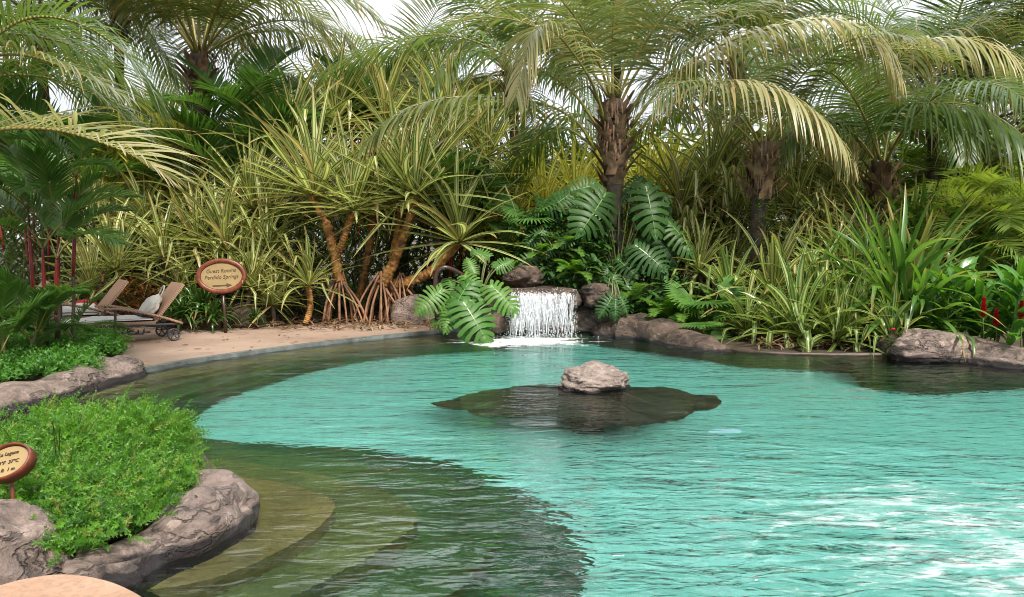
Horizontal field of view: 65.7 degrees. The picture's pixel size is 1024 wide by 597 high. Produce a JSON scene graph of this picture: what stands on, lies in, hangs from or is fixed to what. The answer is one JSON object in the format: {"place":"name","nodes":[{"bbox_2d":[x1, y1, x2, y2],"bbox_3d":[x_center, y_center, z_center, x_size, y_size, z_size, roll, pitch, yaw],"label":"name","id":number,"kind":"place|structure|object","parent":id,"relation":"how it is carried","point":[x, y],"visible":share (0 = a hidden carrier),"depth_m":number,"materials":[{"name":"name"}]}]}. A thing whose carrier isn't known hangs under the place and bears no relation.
{"place":"outdoors","nodes":[
{"label":"outdoors","id":0,"kind":"place"},
{"bbox_2d":[0,574,140,596],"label":"paving","id":1,"kind":"structure","parent":0,"point":[63,585],"depth_m":3.02,"materials":[{"name":"stone"}]},
{"bbox_2d":[0,239,1022,352],"bbox_3d":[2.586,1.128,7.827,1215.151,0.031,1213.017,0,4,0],"label":"ground","id":2,"kind":"structure","parent":0,"point":[744,343],"depth_m":15.92,"materials":[{"name":"soil"}]},
{"bbox_2d":[0,51,182,290],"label":"lipstick palm","id":3,"kind":"object","parent":2,"relation":"on","point":[20,96],"visible":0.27,"depth_m":17.16,"materials":[{"name":"green plant"}]},
{"bbox_2d":[0,0,204,281],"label":"coconut palm","id":4,"kind":"object","parent":2,"relation":"on","point":[155,51],"visible":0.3,"depth_m":20.98,"materials":[{"name":"green plant"}]},
{"bbox_2d":[0,0,214,195],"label":"coconut palm","id":5,"kind":"object","parent":2,"relation":"on","point":[37,37],"visible":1,"depth_m":9.76,"materials":[{"name":"green plant"}]},
{"bbox_2d":[27,198,197,314],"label":"screw pine","id":6,"kind":"object","parent":2,"relation":"on","point":[92,259],"visible":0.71,"depth_m":15.09,"materials":[{"name":"green plant"}]},
{"bbox_2d":[63,161,210,296],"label":"screw pine","id":7,"kind":"object","parent":2,"relation":"on","point":[135,186],"visible":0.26,"depth_m":16.55,"materials":[{"name":"green plant"}]},
{"bbox_2d":[0,0,279,295],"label":"coconut palm","id":8,"kind":"object","parent":2,"relation":"on","point":[120,18],"visible":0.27,"depth_m":21.98,"materials":[{"name":"green plant"}]},
{"bbox_2d":[82,192,221,323],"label":"screw pine","id":9,"kind":"object","parent":2,"relation":"on","point":[156,232],"visible":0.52,"depth_m":15.35,"materials":[{"name":"green plant"}]},
{"bbox_2d":[106,142,242,285],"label":"screw pine","id":10,"kind":"object","parent":2,"relation":"on","point":[201,175],"visible":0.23,"depth_m":16.81,"materials":[{"name":"green plant"}]},
{"bbox_2d":[124,176,272,323],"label":"screw pine","id":11,"kind":"object","parent":2,"relation":"on","point":[183,216],"visible":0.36,"depth_m":15.50,"materials":[{"name":"green plant"}]},
{"bbox_2d":[105,35,336,307],"bbox_3d":[-6.390,-2.961,17.590,4.811,6.465,4.690,-2,5,-24],"label":"lipstick palm","id":12,"kind":"object","parent":2,"relation":"on","point":[225,94],"visible":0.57,"depth_m":16.75,"materials":[{"name":"green plant"}]},
{"bbox_2d":[49,0,393,298],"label":"coconut palm","id":13,"kind":"object","parent":2,"relation":"on","point":[216,13],"visible":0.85,"depth_m":18.02,"materials":[{"name":"green plant"}]},
{"bbox_2d":[196,258,246,332],"bbox_3d":[-5.095,-0.022,13.956,0.859,1.368,0.121,0,4,-4],"label":"oval sign","id":14,"kind":"object","parent":2,"relation":"on","point":[222,276],"visible":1,"depth_m":13.90,"materials":[{"name":"brown wood"}]},
{"bbox_2d":[139,169,322,326],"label":"screw pine","id":15,"kind":"object","parent":2,"relation":"on","point":[224,218],"visible":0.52,"depth_m":15.26,"materials":[{"name":"green plant"}]},
{"bbox_2d":[187,229,306,311],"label":"screw pine","id":16,"kind":"object","parent":2,"relation":"on","point":[249,282],"visible":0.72,"depth_m":14.83,"materials":[{"name":"green plant"}]},
{"bbox_2d":[164,117,351,304],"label":"screw pine","id":17,"kind":"object","parent":2,"relation":"on","point":[244,178],"visible":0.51,"depth_m":16.14,"materials":[{"name":"green plant"}]},
{"bbox_2d":[207,190,327,317],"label":"screw pine","id":18,"kind":"object","parent":2,"relation":"on","point":[262,225],"visible":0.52,"depth_m":15.76,"materials":[{"name":"green plant"}]},
{"bbox_2d":[208,255,331,327],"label":"screw pine","id":19,"kind":"object","parent":2,"relation":"on","point":[270,301],"visible":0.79,"depth_m":15.09,"materials":[{"name":"green plant"}]},
{"bbox_2d":[86,320,459,366],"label":"deck","id":20,"kind":"structure","parent":2,"relation":"on","point":[155,349],"depth_m":13.26,"materials":[{"name":"concrete"}]},
{"bbox_2d":[0,338,122,382],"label":"planter soil","id":21,"kind":"structure","parent":20,"relation":"on","point":[37,377],"depth_m":9.04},
{"bbox_2d":[0,264,97,354],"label":"lipstick palm","id":22,"kind":"object","parent":21,"relation":"on","point":[12,283],"visible":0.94,"depth_m":9.45,"materials":[{"name":"green plant"}]},
{"bbox_2d":[0,285,127,349],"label":"lipstick palm","id":23,"kind":"object","parent":21,"relation":"on","point":[37,314],"visible":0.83,"depth_m":9.98,"materials":[{"name":"green plant"}]},
{"bbox_2d":[0,320,134,382],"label":"ground cover","id":24,"kind":"object","parent":21,"relation":"on","point":[65,352],"visible":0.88,"depth_m":9.63,"materials":[{"name":"green plant"}]},
{"bbox_2d":[0,108,147,345],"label":"lipstick palm","id":25,"kind":"object","parent":21,"relation":"on","point":[65,223],"visible":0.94,"depth_m":10.62,"materials":[{"name":"green plant"}]},
{"bbox_2d":[66,282,184,340],"bbox_3d":[-6.292,0.238,12.776,1.821,0.934,0.802,-3,6,-38],"label":"sun lounger","id":26,"kind":"object","parent":20,"relation":"on","point":[171,292],"visible":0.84,"depth_m":12.91,"materials":[{"name":"wood"}]},
{"bbox_2d":[246,226,360,323],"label":"screw pine","id":27,"kind":"object","parent":20,"relation":"on","point":[308,278],"visible":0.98,"depth_m":14.94,"materials":[{"name":"green plant"}]},
{"bbox_2d":[202,77,435,324],"bbox_3d":[-3.796,-1.881,15.259,4.542,4.851,4.216,2,5,26],"label":"screw pine","id":28,"kind":"object","parent":20,"relation":"on","point":[314,177],"visible":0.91,"depth_m":15.15,"materials":[{"name":"green plant"}]},
{"bbox_2d":[305,64,531,324],"bbox_3d":[-1.807,-2.007,15.565,4.600,5.050,4.404,0,4,0],"label":"screw pine","id":29,"kind":"object","parent":20,"relation":"on","point":[411,167],"visible":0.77,"depth_m":15.19,"materials":[{"name":"green plant"}]},
{"bbox_2d":[354,132,546,323],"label":"screw pine","id":30,"kind":"object","parent":20,"relation":"on","point":[458,228],"visible":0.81,"depth_m":15.10,"materials":[{"name":"green plant"}]},
{"bbox_2d":[185,55,374,315],"bbox_3d":[-4.714,-2.357,17.223,4.012,5.514,4.484,0,4,0],"label":"screw pine","id":31,"kind":"object","parent":2,"relation":"on","point":[302,89],"visible":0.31,"depth_m":16.86,"materials":[{"name":"green plant"}]},
{"bbox_2d":[237,30,408,309],"bbox_3d":[-4.189,-2.847,18.455,4.110,6.304,4.629,0,4,0],"label":"screw pine","id":32,"kind":"object","parent":2,"relation":"on","point":[333,100],"visible":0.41,"depth_m":18.00,"materials":[{"name":"green plant"}]},
{"bbox_2d":[284,45,423,294],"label":"lipstick palm","id":33,"kind":"object","parent":2,"relation":"on","point":[365,79],"visible":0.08,"depth_m":19.78,"materials":[{"name":"green plant"}]},
{"bbox_2d":[303,29,478,261],"bbox_3d":[-2.971,-2.951,18.917,4.609,6.437,4.516,0,4,0],"label":"screw pine","id":34,"kind":"object","parent":2,"relation":"on","point":[380,88],"visible":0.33,"depth_m":18.30,"materials":[{"name":"green plant"}]},
{"bbox_2d":[278,0,540,294],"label":"coconut palm","id":35,"kind":"object","parent":2,"relation":"on","point":[405,73],"visible":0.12,"depth_m":21.80,"materials":[{"name":"green plant"}]},
{"bbox_2d":[353,19,519,296],"bbox_3d":[-1.598,-3.098,18.876,4.506,6.740,4.865,0,4,0],"label":"screw pine","id":36,"kind":"object","parent":2,"relation":"on","point":[426,70],"visible":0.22,"depth_m":18.16,"materials":[{"name":"green plant"}]},
{"bbox_2d":[377,124,530,297],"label":"lipstick palm","id":37,"kind":"object","parent":2,"relation":"on","point":[447,163],"visible":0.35,"depth_m":15.69,"materials":[{"name":"green plant"}]},
{"bbox_2d":[372,60,535,277],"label":"screw pine","id":38,"kind":"object","parent":2,"relation":"on","point":[446,133],"visible":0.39,"depth_m":17.12,"materials":[{"name":"green plant"}]},
{"bbox_2d":[432,70,576,282],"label":"screw pine","id":39,"kind":"object","parent":2,"relation":"on","point":[490,130],"visible":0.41,"depth_m":18.07,"materials":[{"name":"green plant"}]},
{"bbox_2d":[0,104,1019,290],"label":"foliage","id":40,"kind":"object","parent":2,"relation":"on","point":[913,133],"visible":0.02,"depth_m":24.28,"materials":[{"name":"green plant"}]},
{"bbox_2d":[0,179,1023,327],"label":"undergrowth","id":41,"kind":"object","parent":2,"relation":"on","point":[22,256],"visible":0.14,"depth_m":17.28,"materials":[{"name":"green plant"}]},
{"bbox_2d":[319,153,438,300],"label":"screw pine","id":42,"kind":"object","parent":41,"relation":"on","point":[369,245],"visible":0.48,"depth_m":16.50,"materials":[{"name":"green plant"}]},
{"bbox_2d":[491,189,567,241],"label":"fan palm","id":43,"kind":"object","parent":41,"relation":"on","point":[508,208],"visible":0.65,"depth_m":15.29,"materials":[{"name":"green plant"}]},
{"bbox_2d":[362,0,664,197],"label":"coconut palm","id":44,"kind":"object","parent":2,"relation":"on","point":[497,29],"visible":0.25,"depth_m":20.29,"materials":[{"name":"green plant"}]},
{"bbox_2d":[139,312,900,351],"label":"leaf litter","id":45,"kind":"object","parent":2,"relation":"on","point":[335,324],"visible":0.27,"depth_m":14.66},
{"bbox_2d":[503,307,578,333],"bbox_3d":[0.524,0.425,14.764,1.767,1.043,1.046,0,4,0],"label":"boulder","id":46,"kind":"object","parent":2,"relation":"on","point":[506,326],"visible":0.09,"depth_m":14.31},
{"bbox_2d":[504,285,582,310],"bbox_3d":[0.536,-0.011,14.545,1.551,0.436,1.204,0,4,0],"label":"boulder","id":47,"kind":"object","parent":46,"relation":"on","point":[549,289],"visible":0.53,"depth_m":14.04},
{"bbox_2d":[493,146,598,266],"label":"screw pine","id":48,"kind":"object","parent":2,"relation":"on","point":[541,179],"visible":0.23,"depth_m":17.58,"materials":[{"name":"green plant"}]},
{"bbox_2d":[517,122,628,256],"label":"screw pine","id":49,"kind":"object","parent":2,"relation":"on","point":[586,169],"visible":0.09,"depth_m":18.20,"materials":[{"name":"green plant"}]},
{"bbox_2d":[575,302,612,332],"bbox_3d":[1.472,0.395,14.666,0.925,0.816,0.901,0,4,0],"label":"boulder","id":50,"kind":"object","parent":2,"relation":"on","point":[586,319],"visible":0.23,"depth_m":14.30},
{"bbox_2d":[515,226,600,287],"bbox_3d":[0.861,-0.641,14.853,1.626,1.477,0.622,0,4,0],"label":"monstera","id":51,"kind":"object","parent":50,"relation":"on","point":[534,259],"visible":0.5,"depth_m":14.77,"materials":[{"name":"green plant"}]},
{"bbox_2d":[308,0,906,282],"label":"coconut palm","id":52,"kind":"object","parent":2,"relation":"on","point":[614,115],"visible":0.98,"depth_m":14.30,"materials":[{"name":"green plant"}]},
{"bbox_2d":[612,201,700,314],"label":"creeper","id":53,"kind":"object","parent":52,"relation":"attached to","point":[659,288],"visible":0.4,"depth_m":14.78,"materials":[{"name":"green plant"}]},
{"bbox_2d":[538,276,697,322],"bbox_3d":[1.627,0.396,15.673,4.318,1.696,2.116,0,4,0],"label":"boulder","id":54,"kind":"object","parent":2,"relation":"on","point":[645,288],"visible":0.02,"depth_m":15.20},
{"bbox_2d":[489,199,625,290],"bbox_3d":[0.773,-0.803,14.966,2.720,2.171,1.160,1,5,9],"label":"creeper","id":55,"kind":"object","parent":54,"relation":"on","point":[587,253],"visible":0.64,"depth_m":14.90,"materials":[{"name":"green plant"}]},
{"bbox_2d":[542,175,694,313],"bbox_3d":[1.995,-0.997,14.952,2.850,2.673,0.980,0,4,0],"label":"monstera","id":56,"kind":"object","parent":54,"relation":"on","point":[651,218],"visible":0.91,"depth_m":14.70,"materials":[{"name":"green plant"}]},
{"bbox_2d":[590,313,732,351],"bbox_3d":[2.633,0.701,13.521,1.260,0.775,3.260,-3,5,-35],"label":"boulder","id":57,"kind":"object","parent":2,"relation":"on","point":[663,331],"visible":0.52,"depth_m":13.27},
{"bbox_2d":[623,189,746,295],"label":"screw pine","id":58,"kind":"object","parent":2,"relation":"on","point":[684,221],"visible":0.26,"depth_m":15.91,"materials":[{"name":"green plant"}]},
{"bbox_2d":[623,135,751,283],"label":"screw pine","id":59,"kind":"object","parent":2,"relation":"on","point":[690,182],"visible":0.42,"depth_m":16.57,"materials":[{"name":"green plant"}]},
{"bbox_2d":[662,273,747,326],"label":"fan palm","id":60,"kind":"object","parent":2,"relation":"on","point":[683,297],"visible":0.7,"depth_m":13.87,"materials":[{"name":"green plant"}]},
{"bbox_2d":[648,210,762,314],"bbox_3d":[3.544,-0.592,15.301,2.496,2.302,2.374,0,4,0],"label":"plant","id":61,"kind":"object","parent":2,"relation":"on","point":[705,256],"visible":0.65,"depth_m":15.07,"materials":[{"name":"green plant"}]},
{"bbox_2d":[627,110,797,287],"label":"screw pine","id":62,"kind":"object","parent":2,"relation":"on","point":[713,159],"visible":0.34,"depth_m":17.00,"materials":[{"name":"green plant"}]},
{"bbox_2d":[678,238,775,331],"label":"strap plant","id":63,"kind":"object","parent":2,"relation":"on","point":[726,269],"visible":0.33,"depth_m":14.20,"materials":[{"name":"green plant"}]},
{"bbox_2d":[642,96,817,292],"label":"screw pine","id":64,"kind":"object","parent":2,"relation":"on","point":[739,135],"visible":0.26,"depth_m":18.00,"materials":[{"name":"green plant"}]},
{"bbox_2d":[559,0,909,285],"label":"coconut palm","id":65,"kind":"object","parent":2,"relation":"on","point":[704,26],"visible":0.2,"depth_m":20.72,"materials":[{"name":"green plant"}]},
{"bbox_2d":[685,282,791,343],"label":"strap plant","id":66,"kind":"object","parent":2,"relation":"on","point":[743,325],"visible":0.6,"depth_m":13.35,"materials":[{"name":"green plant"}]},
{"bbox_2d":[672,148,812,254],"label":"screw pine","id":67,"kind":"object","parent":2,"relation":"on","point":[732,182],"visible":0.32,"depth_m":16.54,"materials":[{"name":"green plant"}]},
{"bbox_2d":[674,207,836,316],"bbox_3d":[4.673,-0.431,14.362,3.615,2.531,3.517,1,5,18],"label":"strap plant","id":68,"kind":"object","parent":2,"relation":"on","point":[785,249],"visible":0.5,"depth_m":14.14,"materials":[{"name":"green plant"}]},
{"bbox_2d":[614,9,980,327],"bbox_3d":[5.006,-2.439,14.889,6.502,6.156,5.865,0,4,0],"label":"coconut palm","id":69,"kind":"object","parent":2,"relation":"on","point":[762,163],"visible":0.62,"depth_m":14.57,"materials":[{"name":"green plant"}]},
{"bbox_2d":[742,147,853,260],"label":"screw pine","id":70,"kind":"object","parent":2,"relation":"on","point":[794,184],"visible":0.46,"depth_m":16.72,"materials":[{"name":"green plant"}]},
{"bbox_2d":[734,218,871,319],"bbox_3d":[5.356,-0.359,14.291,2.954,2.362,2.709,0,4,0],"label":"strap plant","id":71,"kind":"object","parent":2,"relation":"on","point":[821,266],"visible":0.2,"depth_m":14.11,"materials":[{"name":"green plant"}]},
{"bbox_2d":[747,175,887,259],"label":"screw pine","id":72,"kind":"object","parent":2,"relation":"on","point":[822,213],"visible":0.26,"depth_m":16.35,"materials":[{"name":"green plant"}]},
{"bbox_2d":[773,277,890,354],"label":"strap plant","id":73,"kind":"object","parent":2,"relation":"on","point":[841,300],"visible":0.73,"depth_m":12.20,"materials":[{"name":"green plant"}]},
{"bbox_2d":[767,198,898,319],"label":"screw pine","id":74,"kind":"object","parent":2,"relation":"on","point":[838,252],"visible":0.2,"depth_m":14.96,"materials":[{"name":"green plant"}]},
{"bbox_2d":[774,259,903,351],"bbox_3d":[5.215,0.328,12.505,2.220,1.935,2.197,0,4,0],"label":"strap plant","id":75,"kind":"object","parent":2,"relation":"on","point":[846,315],"visible":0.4,"depth_m":12.31,"materials":[{"name":"green plant"}]},
{"bbox_2d":[765,112,927,247],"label":"screw pine","id":76,"kind":"object","parent":2,"relation":"on","point":[817,166],"visible":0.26,"depth_m":17.23,"materials":[{"name":"green plant"}]},
{"bbox_2d":[793,139,943,248],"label":"screw pine","id":77,"kind":"object","parent":2,"relation":"on","point":[826,178],"visible":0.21,"depth_m":16.78,"materials":[{"name":"green plant"}]},
{"bbox_2d":[737,0,1023,320],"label":"coconut palm","id":78,"kind":"object","parent":2,"relation":"on","point":[882,173],"visible":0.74,"depth_m":15.08,"materials":[{"name":"green plant"}]},
{"bbox_2d":[752,0,1023,193],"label":"coconut palm","id":79,"kind":"object","parent":2,"relation":"on","point":[930,174],"visible":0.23,"depth_m":20.11,"materials":[{"name":"green plant"}]},
{"bbox_2d":[837,173,1009,281],"bbox_3d":[7.967,-0.998,15.866,3.286,3.029,3.505,-4,6,-44],"label":"strap plant","id":80,"kind":"object","parent":2,"relation":"on","point":[914,220],"visible":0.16,"depth_m":15.30,"materials":[{"name":"green plant"}]},
{"bbox_2d":[886,328,969,362],"bbox_3d":[5.998,0.770,11.418,1.214,0.661,0.893,0,4,0],"label":"boulder","id":81,"kind":"object","parent":2,"relation":"on","point":[923,345],"visible":0.65,"depth_m":11.07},
{"bbox_2d":[844,0,1023,267],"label":"coconut palm","id":82,"kind":"object","parent":2,"relation":"on","point":[1008,38],"visible":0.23,"depth_m":18.67,"materials":[{"name":"green plant"}]},
{"bbox_2d":[865,195,1022,306],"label":"strap plant","id":83,"kind":"object","parent":2,"relation":"on","point":[949,223],"visible":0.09,"depth_m":14.28,"materials":[{"name":"green plant"}]},
{"bbox_2d":[882,182,1023,314],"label":"feather palm","id":84,"kind":"object","parent":2,"relation":"on","point":[994,200],"visible":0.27,"depth_m":14.48,"materials":[{"name":"green plant"}]},
{"bbox_2d":[904,256,1005,335],"bbox_3d":[6.713,0.054,12.149,1.228,1.403,1.441,-2,5,-27],"label":"red ginger","id":85,"kind":"object","parent":2,"relation":"on","point":[969,285],"visible":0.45,"depth_m":12.02,"materials":[{"name":"green plant"}]},
{"bbox_2d":[907,202,1023,299],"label":"strap plant","id":86,"kind":"object","parent":2,"relation":"on","point":[980,257],"visible":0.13,"depth_m":14.53,"materials":[{"name":"green plant"}]},
{"bbox_2d":[917,258,1023,341],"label":"red ginger","id":87,"kind":"object","parent":2,"relation":"on","point":[981,296],"visible":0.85,"depth_m":11.64,"materials":[{"name":"green plant"}]},
{"bbox_2d":[917,179,1023,320],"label":"feather palm","id":88,"kind":"object","parent":2,"relation":"on","point":[1006,226],"visible":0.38,"depth_m":14.94,"materials":[{"name":"green plant"}]},
{"bbox_2d":[964,336,1023,369],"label":"boulder","id":89,"kind":"object","parent":2,"relation":"on","point":[989,352],"visible":0.35,"depth_m":10.83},
{"bbox_2d":[986,264,1023,346],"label":"red ginger","id":90,"kind":"object","parent":2,"relation":"on","point":[1016,330],"visible":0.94,"depth_m":11.01,"materials":[{"name":"green plant"}]},
{"bbox_2d":[0,332,1023,596],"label":"pool water","id":91,"kind":"structure","parent":0,"point":[450,464],"depth_m":5.93,"materials":[{"name":"liquid"}]},
{"bbox_2d":[37,445,216,552],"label":"planter soil","id":92,"kind":"structure","parent":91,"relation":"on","point":[111,539],"depth_m":4.77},
{"bbox_2d":[0,383,221,567],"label":"fern bush","id":93,"kind":"object","parent":92,"relation":"on","point":[96,473],"visible":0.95,"depth_m":4.79,"materials":[{"name":"green plant"}]},
{"bbox_2d":[413,248,519,342],"bbox_3d":[-0.649,-0.019,13.479,1.657,1.648,1.317,-4,6,-40],"label":"monstera","id":94,"kind":"object","parent":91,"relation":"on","point":[469,305],"visible":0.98,"depth_m":13.32,"materials":[{"name":"green plant"}]},
{"bbox_2d":[505,287,577,338],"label":"waterfall","id":95,"kind":"structure","parent":91,"relation":"on","point":[528,302],"depth_m":13.76,"materials":[{"name":"white liquid"}]},
{"bbox_2d":[0,0,1023,238],"label":"sky","id":96,"kind":"structure","parent":0,"point":[383,7],"materials":[{"name":"white"}]},
{"label":"pool floor","id":97,"kind":"structure","parent":0,"visible":0},
{"bbox_2d":[557,360,629,393],"bbox_3d":[0.744,1.596,8.825,3.071,1.661,1.963,1,5,14],"label":"boulder","id":98,"kind":"object","parent":97,"relation":"on","point":[593,377],"visible":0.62,"depth_m":9.02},
{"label":"pool step","id":99,"kind":"structure","parent":97,"relation":"on","visible":0},
{"bbox_2d":[145,328,460,371],"bbox_3d":[-2.852,0.856,12.748,0.608,0.304,6.674,4,6,42],"label":"pool coping","id":100,"kind":"object","parent":99,"relation":"on","point":[221,356],"visible":0.27,"depth_m":12.16,"materials":[{"name":"stone"}]},
{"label":"pool ledge","id":101,"kind":"structure","parent":0,"visible":0},
{"bbox_2d":[715,285,827,347],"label":"strap plant","id":102,"kind":"object","parent":101,"relation":"on","point":[766,315],"visible":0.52,"depth_m":12.83,"materials":[{"name":"green plant"}]},
{"bbox_2d":[714,239,882,351],"bbox_3d":[4.590,0.302,12.473,2.756,2.466,2.704,-2,5,-24],"label":"strap plant","id":103,"kind":"object","parent":101,"relation":"on","point":[799,329],"visible":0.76,"depth_m":12.60,"materials":[{"name":"green plant"}]},
{"bbox_2d":[822,272,958,356],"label":"strap plant","id":104,"kind":"object","parent":101,"relation":"on","point":[892,321],"visible":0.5,"depth_m":12.04,"materials":[{"name":"green plant"}]},
{"bbox_2d":[776,176,1013,357],"bbox_3d":[6.393,-0.257,12.732,3.878,3.408,4.216,-2,5,-24],"label":"strap plant","id":105,"kind":"object","parent":101,"relation":"on","point":[898,260],"visible":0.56,"depth_m":12.43,"materials":[{"name":"green plant"}]},
{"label":"pool step","id":106,"kind":"structure","parent":0,"visible":0},
{"bbox_2d":[0,499,72,584],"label":"boulder","id":107,"kind":"object","parent":106,"relation":"on","point":[21,558],"visible":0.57,"depth_m":3.92,"materials":[{"name":"stone"}]},
{"bbox_2d":[0,442,37,498],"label":"oval sign","id":108,"kind":"object","parent":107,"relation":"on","point":[18,460],"visible":1,"depth_m":4.12,"materials":[{"name":"brown wood"}]},
{"bbox_2d":[61,469,259,587],"bbox_3d":[-2.284,1.430,5.393,1.035,0.727,3.064,-2,5,-22],"label":"boulder","id":109,"kind":"object","parent":106,"relation":"on","point":[215,508],"visible":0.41,"depth_m":4.41,"materials":[{"name":"stone"}]},
{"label":"pool step","id":110,"kind":"structure","parent":0,"visible":0},
{"bbox_2d":[0,354,146,417],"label":"boulder","id":111,"kind":"object","parent":110,"relation":"on","point":[123,367],"visible":0.31,"depth_m":8.80,"materials":[{"name":"stone"}]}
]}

